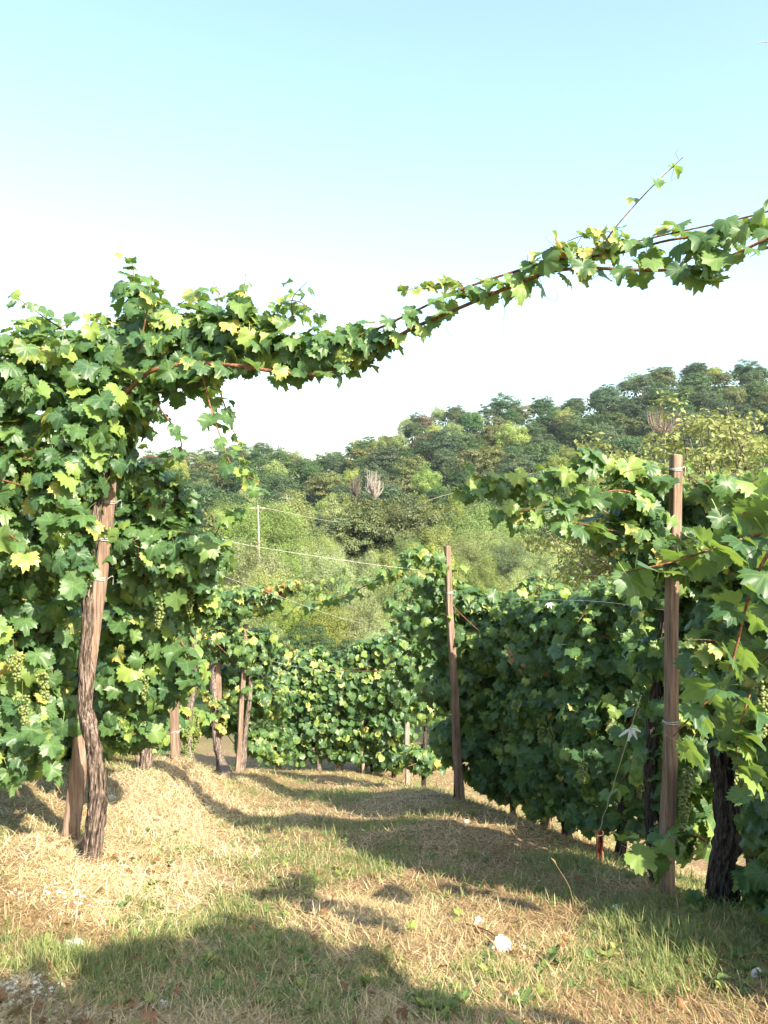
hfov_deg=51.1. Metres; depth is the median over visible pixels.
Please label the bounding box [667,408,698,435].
oak tree
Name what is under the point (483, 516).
locust tree
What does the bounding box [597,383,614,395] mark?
oak tree
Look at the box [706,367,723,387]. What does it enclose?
locust tree
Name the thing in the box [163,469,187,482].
oak tree
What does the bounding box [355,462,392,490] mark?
oak tree
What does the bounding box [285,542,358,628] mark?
locust tree
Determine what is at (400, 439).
locust tree
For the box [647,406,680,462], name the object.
bare tree
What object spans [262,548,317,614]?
locust tree
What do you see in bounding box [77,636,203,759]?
grape vine
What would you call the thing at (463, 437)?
oak tree
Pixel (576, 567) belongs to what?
cherry tree
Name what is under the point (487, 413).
oak tree
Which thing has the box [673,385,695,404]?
oak tree
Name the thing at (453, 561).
locust tree
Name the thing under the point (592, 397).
oak tree
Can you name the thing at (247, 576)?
locust tree
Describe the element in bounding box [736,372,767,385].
oak tree
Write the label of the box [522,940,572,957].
stick
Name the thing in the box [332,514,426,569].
chestnut tree
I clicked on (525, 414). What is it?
chestnut tree
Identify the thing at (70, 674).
grape vine
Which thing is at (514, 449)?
oak tree
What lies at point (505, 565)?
locust tree
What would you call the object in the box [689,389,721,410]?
oak tree
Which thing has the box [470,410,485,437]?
locust tree
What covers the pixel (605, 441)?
oak tree
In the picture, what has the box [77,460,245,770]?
grape vine
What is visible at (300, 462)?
oak tree
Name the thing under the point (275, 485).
oak tree
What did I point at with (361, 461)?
oak tree
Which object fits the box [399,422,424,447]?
oak tree
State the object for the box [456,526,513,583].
locust tree
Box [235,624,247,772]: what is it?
vineyard post
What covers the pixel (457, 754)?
vineyard post
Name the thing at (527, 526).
locust tree
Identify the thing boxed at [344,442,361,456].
oak tree
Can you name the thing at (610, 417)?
oak tree
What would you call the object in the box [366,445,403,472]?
oak tree
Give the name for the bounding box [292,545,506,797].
grape vine
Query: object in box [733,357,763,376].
oak tree
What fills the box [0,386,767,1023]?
ground
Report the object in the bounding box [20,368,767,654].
underwood
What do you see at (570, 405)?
oak tree
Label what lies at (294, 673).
grape vine
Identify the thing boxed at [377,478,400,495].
chestnut tree
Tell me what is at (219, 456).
oak tree
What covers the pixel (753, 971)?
stone
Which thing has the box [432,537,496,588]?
locust tree
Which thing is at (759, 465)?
oak tree
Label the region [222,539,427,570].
trellis wire
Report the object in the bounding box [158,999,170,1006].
stone
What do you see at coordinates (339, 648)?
oak tree
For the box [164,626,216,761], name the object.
grape vine
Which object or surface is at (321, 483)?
chestnut tree
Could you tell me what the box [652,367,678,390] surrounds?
chestnut tree
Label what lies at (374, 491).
bare tree
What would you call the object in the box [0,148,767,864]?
grape vine
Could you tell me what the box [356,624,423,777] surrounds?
grape vine
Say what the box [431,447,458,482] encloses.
oak tree
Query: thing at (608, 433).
oak tree
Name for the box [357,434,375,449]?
oak tree
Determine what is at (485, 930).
stick
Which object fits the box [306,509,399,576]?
chestnut tree
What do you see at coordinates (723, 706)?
grape vine
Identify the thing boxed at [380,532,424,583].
locust tree
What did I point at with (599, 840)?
anchor stake
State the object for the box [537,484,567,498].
oak tree
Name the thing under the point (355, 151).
sky
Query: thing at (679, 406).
oak tree
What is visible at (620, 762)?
anchor wire
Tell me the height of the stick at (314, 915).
0.145 m
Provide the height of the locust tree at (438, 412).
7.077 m
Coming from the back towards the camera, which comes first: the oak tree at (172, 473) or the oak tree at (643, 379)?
the oak tree at (643, 379)
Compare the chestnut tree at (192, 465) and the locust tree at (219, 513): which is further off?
the chestnut tree at (192, 465)
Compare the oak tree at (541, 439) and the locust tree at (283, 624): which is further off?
the oak tree at (541, 439)
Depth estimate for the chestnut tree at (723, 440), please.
169.34 m
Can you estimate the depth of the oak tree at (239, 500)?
148.59 m
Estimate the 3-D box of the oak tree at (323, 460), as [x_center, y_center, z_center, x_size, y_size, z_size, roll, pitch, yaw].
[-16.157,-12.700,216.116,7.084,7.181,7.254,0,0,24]
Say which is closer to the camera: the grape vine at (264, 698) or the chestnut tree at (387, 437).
the grape vine at (264, 698)
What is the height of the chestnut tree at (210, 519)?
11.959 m
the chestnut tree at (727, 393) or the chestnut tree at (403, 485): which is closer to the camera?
the chestnut tree at (403, 485)
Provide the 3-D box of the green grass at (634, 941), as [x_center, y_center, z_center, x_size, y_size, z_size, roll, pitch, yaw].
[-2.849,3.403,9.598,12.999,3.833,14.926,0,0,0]
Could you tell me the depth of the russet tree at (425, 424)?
214.94 m
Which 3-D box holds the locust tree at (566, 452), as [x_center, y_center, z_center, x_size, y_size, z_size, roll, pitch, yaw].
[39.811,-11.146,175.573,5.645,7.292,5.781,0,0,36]
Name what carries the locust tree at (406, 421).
on the ground at (204, 754)
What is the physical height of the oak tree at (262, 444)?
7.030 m
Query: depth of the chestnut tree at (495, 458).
174.48 m
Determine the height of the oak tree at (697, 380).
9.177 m
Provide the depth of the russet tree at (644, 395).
203.89 m
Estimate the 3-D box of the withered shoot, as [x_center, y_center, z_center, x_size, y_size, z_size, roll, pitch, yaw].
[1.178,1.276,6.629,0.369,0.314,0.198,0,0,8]
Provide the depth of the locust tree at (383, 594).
53.60 m
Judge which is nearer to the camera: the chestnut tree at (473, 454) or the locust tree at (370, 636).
the locust tree at (370, 636)
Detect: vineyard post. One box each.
[61,475,121,841]
[169,638,183,761]
[215,619,224,770]
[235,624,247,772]
[360,709,364,773]
[404,648,409,784]
[444,546,464,801]
[658,454,685,895]
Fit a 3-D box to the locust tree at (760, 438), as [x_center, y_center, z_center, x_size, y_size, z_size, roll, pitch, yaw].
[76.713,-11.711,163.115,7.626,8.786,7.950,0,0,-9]
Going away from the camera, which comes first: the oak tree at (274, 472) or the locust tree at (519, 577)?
the locust tree at (519, 577)
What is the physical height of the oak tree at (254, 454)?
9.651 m
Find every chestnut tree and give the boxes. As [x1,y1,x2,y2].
[163,447,200,470]
[192,461,233,486]
[199,507,236,540]
[268,490,304,505]
[302,477,319,499]
[303,468,345,498]
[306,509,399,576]
[326,491,369,510]
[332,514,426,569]
[341,494,425,556]
[344,448,373,469]
[364,499,466,568]
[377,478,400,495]
[380,474,421,498]
[382,432,397,447]
[391,454,429,484]
[446,413,466,431]
[453,447,495,475]
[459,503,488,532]
[472,441,506,470]
[473,424,505,454]
[484,415,511,431]
[495,455,519,473]
[509,403,535,427]
[553,411,579,442]
[609,417,647,438]
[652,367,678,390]
[710,370,732,390]
[710,429,741,447]
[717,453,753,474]
[721,386,741,403]
[728,418,760,437]
[751,390,767,426]
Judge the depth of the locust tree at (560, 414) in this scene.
205.07 m
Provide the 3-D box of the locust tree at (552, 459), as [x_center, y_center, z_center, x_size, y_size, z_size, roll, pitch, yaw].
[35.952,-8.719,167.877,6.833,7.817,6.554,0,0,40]
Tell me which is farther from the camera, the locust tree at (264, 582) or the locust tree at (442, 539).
the locust tree at (442, 539)
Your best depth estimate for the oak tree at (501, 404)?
219.42 m
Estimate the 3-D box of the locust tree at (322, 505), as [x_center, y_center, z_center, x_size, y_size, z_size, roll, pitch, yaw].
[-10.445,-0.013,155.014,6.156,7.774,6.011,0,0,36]
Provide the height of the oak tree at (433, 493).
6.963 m
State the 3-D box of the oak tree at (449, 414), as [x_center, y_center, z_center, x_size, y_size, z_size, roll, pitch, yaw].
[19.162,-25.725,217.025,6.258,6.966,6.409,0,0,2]
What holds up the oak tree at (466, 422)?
on the ground at (204, 754)
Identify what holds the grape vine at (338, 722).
on the ground at (204, 754)
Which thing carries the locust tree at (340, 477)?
on the ground at (204, 754)
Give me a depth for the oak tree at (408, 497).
125.26 m
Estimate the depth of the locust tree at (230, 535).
82.99 m
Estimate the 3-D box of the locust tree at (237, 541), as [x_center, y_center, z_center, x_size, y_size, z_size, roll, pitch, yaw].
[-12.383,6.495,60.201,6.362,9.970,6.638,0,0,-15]
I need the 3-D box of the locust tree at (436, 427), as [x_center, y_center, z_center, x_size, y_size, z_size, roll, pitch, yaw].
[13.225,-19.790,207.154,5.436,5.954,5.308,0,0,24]
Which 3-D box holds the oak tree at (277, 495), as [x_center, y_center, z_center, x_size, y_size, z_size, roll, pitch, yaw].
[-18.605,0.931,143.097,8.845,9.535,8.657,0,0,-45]
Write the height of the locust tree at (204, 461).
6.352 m
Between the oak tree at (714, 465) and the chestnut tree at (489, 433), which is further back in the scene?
the chestnut tree at (489, 433)
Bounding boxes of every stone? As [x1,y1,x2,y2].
[65,938,82,945]
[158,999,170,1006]
[474,916,483,923]
[489,934,510,951]
[751,967,764,978]
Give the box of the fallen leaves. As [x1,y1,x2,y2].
[0,761,758,1023]
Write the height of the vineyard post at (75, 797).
2.830 m
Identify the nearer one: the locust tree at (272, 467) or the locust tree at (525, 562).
the locust tree at (525, 562)
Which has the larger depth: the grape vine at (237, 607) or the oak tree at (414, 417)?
the oak tree at (414, 417)
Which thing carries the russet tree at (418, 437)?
on the ground at (204, 754)
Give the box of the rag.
[619,727,640,740]
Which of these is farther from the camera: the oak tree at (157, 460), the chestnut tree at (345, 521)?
the oak tree at (157, 460)
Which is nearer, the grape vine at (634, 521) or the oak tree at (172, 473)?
the grape vine at (634, 521)
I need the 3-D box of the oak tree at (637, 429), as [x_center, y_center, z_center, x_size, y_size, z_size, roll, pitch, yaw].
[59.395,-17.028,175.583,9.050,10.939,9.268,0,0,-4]
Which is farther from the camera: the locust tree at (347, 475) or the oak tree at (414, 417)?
the oak tree at (414, 417)
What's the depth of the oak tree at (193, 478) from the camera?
183.32 m
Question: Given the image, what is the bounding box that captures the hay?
[0,750,486,961]
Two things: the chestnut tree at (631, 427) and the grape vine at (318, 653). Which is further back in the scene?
the chestnut tree at (631, 427)
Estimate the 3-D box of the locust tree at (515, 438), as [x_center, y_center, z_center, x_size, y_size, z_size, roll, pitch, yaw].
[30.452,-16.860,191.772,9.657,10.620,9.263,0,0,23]
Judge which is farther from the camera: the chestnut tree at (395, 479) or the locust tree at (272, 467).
the locust tree at (272, 467)
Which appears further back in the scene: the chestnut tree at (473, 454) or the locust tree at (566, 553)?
the chestnut tree at (473, 454)
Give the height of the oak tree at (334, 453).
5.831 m
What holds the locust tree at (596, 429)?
on the ground at (204, 754)
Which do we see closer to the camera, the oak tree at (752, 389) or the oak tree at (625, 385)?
the oak tree at (752, 389)
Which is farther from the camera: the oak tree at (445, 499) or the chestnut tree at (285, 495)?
the chestnut tree at (285, 495)
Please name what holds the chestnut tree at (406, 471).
on the ground at (204, 754)
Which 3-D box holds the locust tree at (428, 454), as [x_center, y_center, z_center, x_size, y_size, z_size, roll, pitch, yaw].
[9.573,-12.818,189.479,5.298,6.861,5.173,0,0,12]
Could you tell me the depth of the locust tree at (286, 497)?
132.84 m
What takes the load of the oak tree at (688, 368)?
on the ground at (204, 754)
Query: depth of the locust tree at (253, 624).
33.91 m
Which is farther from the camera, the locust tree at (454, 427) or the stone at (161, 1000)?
the locust tree at (454, 427)
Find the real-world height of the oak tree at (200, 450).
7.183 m
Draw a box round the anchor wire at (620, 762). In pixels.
[599,695,641,830]
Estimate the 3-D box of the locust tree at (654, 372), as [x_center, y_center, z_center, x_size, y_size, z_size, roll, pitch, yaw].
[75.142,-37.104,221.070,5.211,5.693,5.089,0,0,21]
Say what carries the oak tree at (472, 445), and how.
on the ground at (204, 754)
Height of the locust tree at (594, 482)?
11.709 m
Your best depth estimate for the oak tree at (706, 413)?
182.55 m
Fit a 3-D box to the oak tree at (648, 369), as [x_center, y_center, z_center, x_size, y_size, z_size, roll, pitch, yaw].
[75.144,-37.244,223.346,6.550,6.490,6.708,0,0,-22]
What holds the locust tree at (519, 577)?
on the ground at (204, 754)
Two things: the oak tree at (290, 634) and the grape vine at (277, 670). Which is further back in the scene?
the oak tree at (290, 634)
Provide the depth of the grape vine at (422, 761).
10.79 m
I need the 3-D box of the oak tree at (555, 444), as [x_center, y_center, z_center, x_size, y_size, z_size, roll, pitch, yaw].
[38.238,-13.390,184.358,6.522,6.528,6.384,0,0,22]
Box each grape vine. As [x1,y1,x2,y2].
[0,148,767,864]
[0,337,98,797]
[4,587,80,766]
[51,599,128,759]
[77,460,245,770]
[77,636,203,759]
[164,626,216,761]
[187,565,350,775]
[222,625,394,770]
[249,638,296,769]
[278,647,316,770]
[289,645,338,770]
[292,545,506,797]
[309,651,366,771]
[333,636,388,773]
[351,664,400,772]
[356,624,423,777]
[372,593,450,787]
[449,446,767,885]
[465,588,553,813]
[477,576,587,828]
[500,569,610,838]
[547,569,659,856]
[610,476,767,916]
[705,778,767,866]
[760,888,767,924]
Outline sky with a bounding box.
[0,0,767,477]
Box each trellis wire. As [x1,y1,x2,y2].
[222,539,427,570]
[232,579,410,641]
[454,595,661,609]
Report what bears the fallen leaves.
on the ground at (204, 754)
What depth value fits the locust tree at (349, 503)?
134.30 m
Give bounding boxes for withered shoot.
[504,645,549,686]
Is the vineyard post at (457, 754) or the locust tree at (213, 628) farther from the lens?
the locust tree at (213, 628)
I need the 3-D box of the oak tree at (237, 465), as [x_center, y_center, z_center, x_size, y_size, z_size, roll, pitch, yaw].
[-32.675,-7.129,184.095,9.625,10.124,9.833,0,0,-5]
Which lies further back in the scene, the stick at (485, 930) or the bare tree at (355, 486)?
the bare tree at (355, 486)
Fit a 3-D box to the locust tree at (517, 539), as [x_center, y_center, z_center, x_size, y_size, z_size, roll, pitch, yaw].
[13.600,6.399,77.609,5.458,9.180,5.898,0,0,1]
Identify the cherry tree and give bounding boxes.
[520,390,767,590]
[547,437,731,618]
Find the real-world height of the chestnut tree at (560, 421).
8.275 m
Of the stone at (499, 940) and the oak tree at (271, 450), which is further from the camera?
the oak tree at (271, 450)
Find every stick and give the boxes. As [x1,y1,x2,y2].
[296,910,330,923]
[465,923,513,953]
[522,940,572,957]
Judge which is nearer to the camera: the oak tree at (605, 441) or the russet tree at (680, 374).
the oak tree at (605, 441)
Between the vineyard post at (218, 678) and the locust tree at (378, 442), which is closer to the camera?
the vineyard post at (218, 678)
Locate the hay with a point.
(69, 868)
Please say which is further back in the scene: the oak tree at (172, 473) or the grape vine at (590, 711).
the oak tree at (172, 473)
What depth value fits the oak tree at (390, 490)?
140.57 m
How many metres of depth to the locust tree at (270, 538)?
78.81 m
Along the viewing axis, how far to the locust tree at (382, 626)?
41.34 m
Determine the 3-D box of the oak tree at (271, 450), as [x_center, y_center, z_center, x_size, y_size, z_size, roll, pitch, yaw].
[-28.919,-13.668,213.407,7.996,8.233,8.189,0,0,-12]
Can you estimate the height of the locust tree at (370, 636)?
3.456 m
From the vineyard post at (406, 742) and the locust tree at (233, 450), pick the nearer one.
the vineyard post at (406, 742)
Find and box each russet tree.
[411,432,432,449]
[416,413,437,432]
[637,392,653,409]
[677,367,690,378]
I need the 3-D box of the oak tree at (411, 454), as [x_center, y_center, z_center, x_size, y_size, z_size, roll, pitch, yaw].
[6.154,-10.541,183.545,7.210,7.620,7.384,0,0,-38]
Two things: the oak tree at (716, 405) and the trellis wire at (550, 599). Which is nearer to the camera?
the trellis wire at (550, 599)
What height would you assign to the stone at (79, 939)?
0.033 m
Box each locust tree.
[164,459,190,481]
[188,626,221,689]
[191,477,211,502]
[197,454,209,469]
[203,587,249,665]
[205,505,237,543]
[207,496,242,516]
[212,502,281,573]
[217,539,301,615]
[218,532,255,590]
[224,616,287,666]
[229,449,249,460]
[230,498,320,572]
[231,566,305,644]
[235,489,263,509]
[261,458,288,479]
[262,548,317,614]
[262,592,321,645]
[263,492,308,529]
[276,489,316,534]
[281,527,318,574]
[285,450,304,465]
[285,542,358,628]
[287,589,358,657]
[295,531,354,582]
[315,492,344,519]
[316,498,344,530]
[324,471,344,490]
[326,542,381,633]
[328,591,391,657]
[339,500,369,511]
[343,466,363,487]
[349,437,361,449]
[350,630,394,681]
[352,603,407,638]
[359,548,411,603]
[367,435,391,456]
[371,566,430,632]
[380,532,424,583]
[387,431,408,450]
[394,541,471,595]
[396,414,410,444]
[409,462,446,501]
[415,486,473,530]
[417,522,469,566]
[418,444,434,466]
[425,424,440,439]
[425,565,464,580]
[428,405,446,423]
[430,500,521,564]
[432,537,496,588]
[441,420,464,439]
[453,548,503,604]
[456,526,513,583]
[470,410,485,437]
[478,538,533,589]
[491,567,534,601]
[492,521,538,540]
[494,420,530,450]
[500,534,544,585]
[516,544,567,592]
[527,511,558,539]
[541,452,569,476]
[546,536,591,583]
[552,406,574,434]
[556,444,577,466]
[567,478,609,512]
[588,421,607,445]
[624,371,643,396]
[649,369,657,386]
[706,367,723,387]
[723,384,746,411]
[750,433,767,461]
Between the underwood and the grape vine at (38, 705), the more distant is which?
the underwood
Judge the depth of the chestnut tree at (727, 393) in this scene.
203.78 m
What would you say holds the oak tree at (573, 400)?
on the ground at (204, 754)
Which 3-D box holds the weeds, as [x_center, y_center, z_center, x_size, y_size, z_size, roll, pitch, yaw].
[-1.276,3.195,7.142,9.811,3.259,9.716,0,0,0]
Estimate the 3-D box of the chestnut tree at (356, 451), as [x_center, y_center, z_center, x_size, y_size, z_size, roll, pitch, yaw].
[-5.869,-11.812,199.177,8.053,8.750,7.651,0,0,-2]
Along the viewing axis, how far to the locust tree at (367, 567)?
63.72 m
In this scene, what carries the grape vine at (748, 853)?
on the ground at (204, 754)
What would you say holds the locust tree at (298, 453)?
on the ground at (204, 754)
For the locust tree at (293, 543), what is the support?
on the ground at (204, 754)
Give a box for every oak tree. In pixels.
[138,448,166,464]
[160,469,189,486]
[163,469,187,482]
[185,467,215,485]
[187,481,219,508]
[192,447,208,462]
[203,444,236,463]
[206,459,220,486]
[209,492,251,514]
[220,460,257,485]
[232,472,268,503]
[235,443,268,469]
[250,441,273,455]
[256,448,297,474]
[256,491,292,514]
[260,470,285,483]
[263,445,287,463]
[263,474,300,497]
[280,631,300,651]
[287,620,337,658]
[294,457,322,474]
[299,465,326,492]
[314,451,333,466]
[325,455,343,469]
[328,451,343,459]
[328,484,351,495]
[329,454,348,476]
[329,638,355,660]
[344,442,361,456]
[350,443,370,458]
[350,456,374,474]
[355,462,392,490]
[356,482,406,506]
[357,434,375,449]
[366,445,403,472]
[386,495,432,514]
[388,460,418,476]
[396,450,425,468]
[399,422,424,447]
[408,412,426,424]
[411,474,443,493]
[414,429,461,472]
[422,485,449,504]
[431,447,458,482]
[435,490,472,512]
[444,404,465,420]
[451,431,475,456]
[451,468,476,489]
[457,412,485,437]
[464,438,488,470]
[477,402,498,422]
[487,498,509,509]
[489,391,522,415]
[494,448,545,477]
[498,408,523,425]
[498,445,525,460]
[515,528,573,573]
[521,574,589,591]
[523,420,546,441]
[525,441,562,473]
[525,475,551,490]
[529,395,555,416]
[529,431,553,444]
[533,407,557,432]
[537,439,562,453]
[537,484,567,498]
[558,410,601,445]
[564,397,586,410]
[566,399,585,414]
[576,437,613,458]
[587,385,628,418]
[587,392,610,406]
[592,421,632,449]
[595,411,625,429]
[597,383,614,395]
[608,435,652,458]
[618,380,632,393]
[618,396,645,424]
[629,373,657,393]
[632,444,670,462]
[634,409,677,444]
[636,408,659,425]
[642,366,659,381]
[643,381,678,421]
[656,365,676,381]
[663,395,696,416]
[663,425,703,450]
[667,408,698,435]
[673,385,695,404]
[678,371,713,394]
[680,424,707,439]
[682,361,705,375]
[686,464,722,478]
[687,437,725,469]
[689,362,709,375]
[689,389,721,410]
[695,408,720,426]
[705,398,734,417]
[724,403,758,426]
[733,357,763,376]
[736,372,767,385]
[739,380,767,400]
[748,459,767,474]
[751,367,767,378]
[761,405,767,423]
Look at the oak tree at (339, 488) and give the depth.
168.00 m
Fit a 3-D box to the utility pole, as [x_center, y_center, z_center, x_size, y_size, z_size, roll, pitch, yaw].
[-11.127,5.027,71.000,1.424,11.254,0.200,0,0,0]
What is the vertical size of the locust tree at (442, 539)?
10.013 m
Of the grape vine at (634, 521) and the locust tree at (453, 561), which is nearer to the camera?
the grape vine at (634, 521)
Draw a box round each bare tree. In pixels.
[349,475,362,513]
[365,469,388,499]
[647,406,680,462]
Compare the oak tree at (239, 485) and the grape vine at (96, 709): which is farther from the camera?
the oak tree at (239, 485)
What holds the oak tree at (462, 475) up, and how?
on the ground at (204, 754)
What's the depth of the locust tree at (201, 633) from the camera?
44.55 m
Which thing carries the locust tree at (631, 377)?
on the ground at (204, 754)
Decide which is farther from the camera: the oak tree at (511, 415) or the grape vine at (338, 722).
the oak tree at (511, 415)
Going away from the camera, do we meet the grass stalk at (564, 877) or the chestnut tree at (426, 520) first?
the grass stalk at (564, 877)
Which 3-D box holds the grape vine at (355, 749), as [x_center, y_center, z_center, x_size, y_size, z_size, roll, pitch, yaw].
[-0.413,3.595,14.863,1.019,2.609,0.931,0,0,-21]
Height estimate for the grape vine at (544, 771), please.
2.250 m
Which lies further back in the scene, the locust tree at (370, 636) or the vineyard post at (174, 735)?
the locust tree at (370, 636)
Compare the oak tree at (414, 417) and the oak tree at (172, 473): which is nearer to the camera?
the oak tree at (172, 473)
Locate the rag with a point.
(631, 731)
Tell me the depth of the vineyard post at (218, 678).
11.40 m
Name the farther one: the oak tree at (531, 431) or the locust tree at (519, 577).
the oak tree at (531, 431)
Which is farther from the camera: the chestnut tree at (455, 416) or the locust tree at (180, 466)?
the chestnut tree at (455, 416)
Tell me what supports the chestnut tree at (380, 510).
on the ground at (204, 754)
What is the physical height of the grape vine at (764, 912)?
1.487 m
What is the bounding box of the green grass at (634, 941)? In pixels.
[0,750,767,1023]
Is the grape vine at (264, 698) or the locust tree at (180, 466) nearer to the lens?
the grape vine at (264, 698)
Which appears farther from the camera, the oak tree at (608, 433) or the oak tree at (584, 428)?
the oak tree at (584, 428)
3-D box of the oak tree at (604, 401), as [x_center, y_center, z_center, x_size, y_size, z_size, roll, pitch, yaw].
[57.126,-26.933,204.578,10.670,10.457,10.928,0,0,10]
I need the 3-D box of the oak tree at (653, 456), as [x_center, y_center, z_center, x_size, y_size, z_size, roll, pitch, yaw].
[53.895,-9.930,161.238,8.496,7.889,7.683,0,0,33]
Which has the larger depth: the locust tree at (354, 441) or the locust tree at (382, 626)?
the locust tree at (354, 441)
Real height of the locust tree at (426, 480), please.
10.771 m
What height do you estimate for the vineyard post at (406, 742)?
2.689 m
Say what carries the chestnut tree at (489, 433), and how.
on the ground at (204, 754)
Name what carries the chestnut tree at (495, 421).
on the ground at (204, 754)
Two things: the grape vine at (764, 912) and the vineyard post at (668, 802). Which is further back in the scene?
the vineyard post at (668, 802)
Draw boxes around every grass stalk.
[489,939,507,973]
[551,858,573,904]
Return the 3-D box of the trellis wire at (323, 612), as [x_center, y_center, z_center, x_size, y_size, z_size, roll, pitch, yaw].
[0.036,1.378,10.421,1.491,2.011,7.235,0,0,20]
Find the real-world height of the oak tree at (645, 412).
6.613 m
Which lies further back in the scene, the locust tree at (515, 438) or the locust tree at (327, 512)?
the locust tree at (515, 438)
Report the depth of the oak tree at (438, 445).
183.20 m
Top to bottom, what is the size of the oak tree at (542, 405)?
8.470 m
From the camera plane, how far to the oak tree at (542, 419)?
205.50 m
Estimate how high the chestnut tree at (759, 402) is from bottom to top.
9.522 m
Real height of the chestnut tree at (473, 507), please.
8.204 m
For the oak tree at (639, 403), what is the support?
on the ground at (204, 754)
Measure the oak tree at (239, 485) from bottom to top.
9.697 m
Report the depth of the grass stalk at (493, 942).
3.08 m
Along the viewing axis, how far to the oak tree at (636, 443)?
164.31 m
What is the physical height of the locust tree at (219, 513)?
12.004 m
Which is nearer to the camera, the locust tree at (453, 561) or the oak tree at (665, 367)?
the locust tree at (453, 561)
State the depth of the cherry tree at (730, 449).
16.25 m
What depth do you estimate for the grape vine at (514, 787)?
7.42 m
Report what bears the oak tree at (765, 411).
on the ground at (204, 754)
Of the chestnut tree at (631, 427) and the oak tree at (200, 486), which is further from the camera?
the chestnut tree at (631, 427)
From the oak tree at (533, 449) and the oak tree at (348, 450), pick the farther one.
the oak tree at (348, 450)
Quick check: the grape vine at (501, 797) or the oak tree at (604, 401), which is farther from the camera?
the oak tree at (604, 401)
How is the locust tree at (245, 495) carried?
on the ground at (204, 754)
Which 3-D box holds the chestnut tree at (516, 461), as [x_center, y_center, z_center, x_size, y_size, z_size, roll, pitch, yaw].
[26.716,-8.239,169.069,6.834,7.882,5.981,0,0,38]
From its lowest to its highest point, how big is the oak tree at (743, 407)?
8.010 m
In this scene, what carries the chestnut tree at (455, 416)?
on the ground at (204, 754)
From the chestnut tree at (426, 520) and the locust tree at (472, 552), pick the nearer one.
the locust tree at (472, 552)
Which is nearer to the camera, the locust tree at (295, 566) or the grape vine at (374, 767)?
the grape vine at (374, 767)
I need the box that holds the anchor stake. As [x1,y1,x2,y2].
[595,830,603,861]
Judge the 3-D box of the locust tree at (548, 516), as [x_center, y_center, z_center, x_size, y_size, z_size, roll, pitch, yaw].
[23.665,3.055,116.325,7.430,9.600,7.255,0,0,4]
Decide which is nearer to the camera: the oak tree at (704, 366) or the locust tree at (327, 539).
the locust tree at (327, 539)
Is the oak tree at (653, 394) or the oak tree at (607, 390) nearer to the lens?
the oak tree at (653, 394)
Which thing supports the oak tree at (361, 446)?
on the ground at (204, 754)
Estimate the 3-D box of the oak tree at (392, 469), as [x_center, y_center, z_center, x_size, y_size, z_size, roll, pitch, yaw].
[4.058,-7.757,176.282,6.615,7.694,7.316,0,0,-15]
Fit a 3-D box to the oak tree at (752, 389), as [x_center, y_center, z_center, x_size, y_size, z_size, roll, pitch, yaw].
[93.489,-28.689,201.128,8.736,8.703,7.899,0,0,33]
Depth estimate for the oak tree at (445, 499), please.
135.95 m
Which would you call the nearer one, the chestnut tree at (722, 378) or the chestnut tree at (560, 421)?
the chestnut tree at (560, 421)
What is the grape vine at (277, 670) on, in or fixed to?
on the ground at (204, 754)
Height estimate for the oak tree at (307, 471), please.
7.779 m
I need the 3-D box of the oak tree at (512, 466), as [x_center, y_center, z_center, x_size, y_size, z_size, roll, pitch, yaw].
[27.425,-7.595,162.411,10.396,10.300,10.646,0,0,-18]
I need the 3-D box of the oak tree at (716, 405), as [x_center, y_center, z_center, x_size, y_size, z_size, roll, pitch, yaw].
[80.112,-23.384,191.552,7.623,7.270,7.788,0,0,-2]
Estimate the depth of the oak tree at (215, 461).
197.21 m
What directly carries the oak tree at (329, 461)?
on the ground at (204, 754)
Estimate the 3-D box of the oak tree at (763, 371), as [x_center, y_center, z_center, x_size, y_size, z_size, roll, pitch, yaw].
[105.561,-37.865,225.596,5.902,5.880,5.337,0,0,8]
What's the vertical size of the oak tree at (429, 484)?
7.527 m
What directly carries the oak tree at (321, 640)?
on the ground at (204, 754)
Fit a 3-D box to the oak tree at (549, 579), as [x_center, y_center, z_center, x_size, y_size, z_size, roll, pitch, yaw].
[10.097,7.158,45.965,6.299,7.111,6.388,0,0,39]
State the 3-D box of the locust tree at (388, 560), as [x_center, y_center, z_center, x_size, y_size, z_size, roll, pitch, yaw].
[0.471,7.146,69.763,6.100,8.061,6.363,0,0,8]
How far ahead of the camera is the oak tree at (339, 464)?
202.02 m
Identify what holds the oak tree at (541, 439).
on the ground at (204, 754)
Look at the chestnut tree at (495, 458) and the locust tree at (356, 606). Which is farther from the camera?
the chestnut tree at (495, 458)
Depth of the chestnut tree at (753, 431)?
177.02 m
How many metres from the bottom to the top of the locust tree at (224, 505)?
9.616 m
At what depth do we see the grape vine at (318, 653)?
14.93 m
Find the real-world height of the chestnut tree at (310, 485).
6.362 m
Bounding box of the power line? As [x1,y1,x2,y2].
[261,467,555,521]
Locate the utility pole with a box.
[250,505,265,565]
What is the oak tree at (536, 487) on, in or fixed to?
on the ground at (204, 754)
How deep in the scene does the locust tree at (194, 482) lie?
174.58 m
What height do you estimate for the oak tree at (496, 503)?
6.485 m
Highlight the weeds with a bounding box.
[0,757,767,1023]
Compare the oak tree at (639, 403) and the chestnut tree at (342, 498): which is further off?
the oak tree at (639, 403)

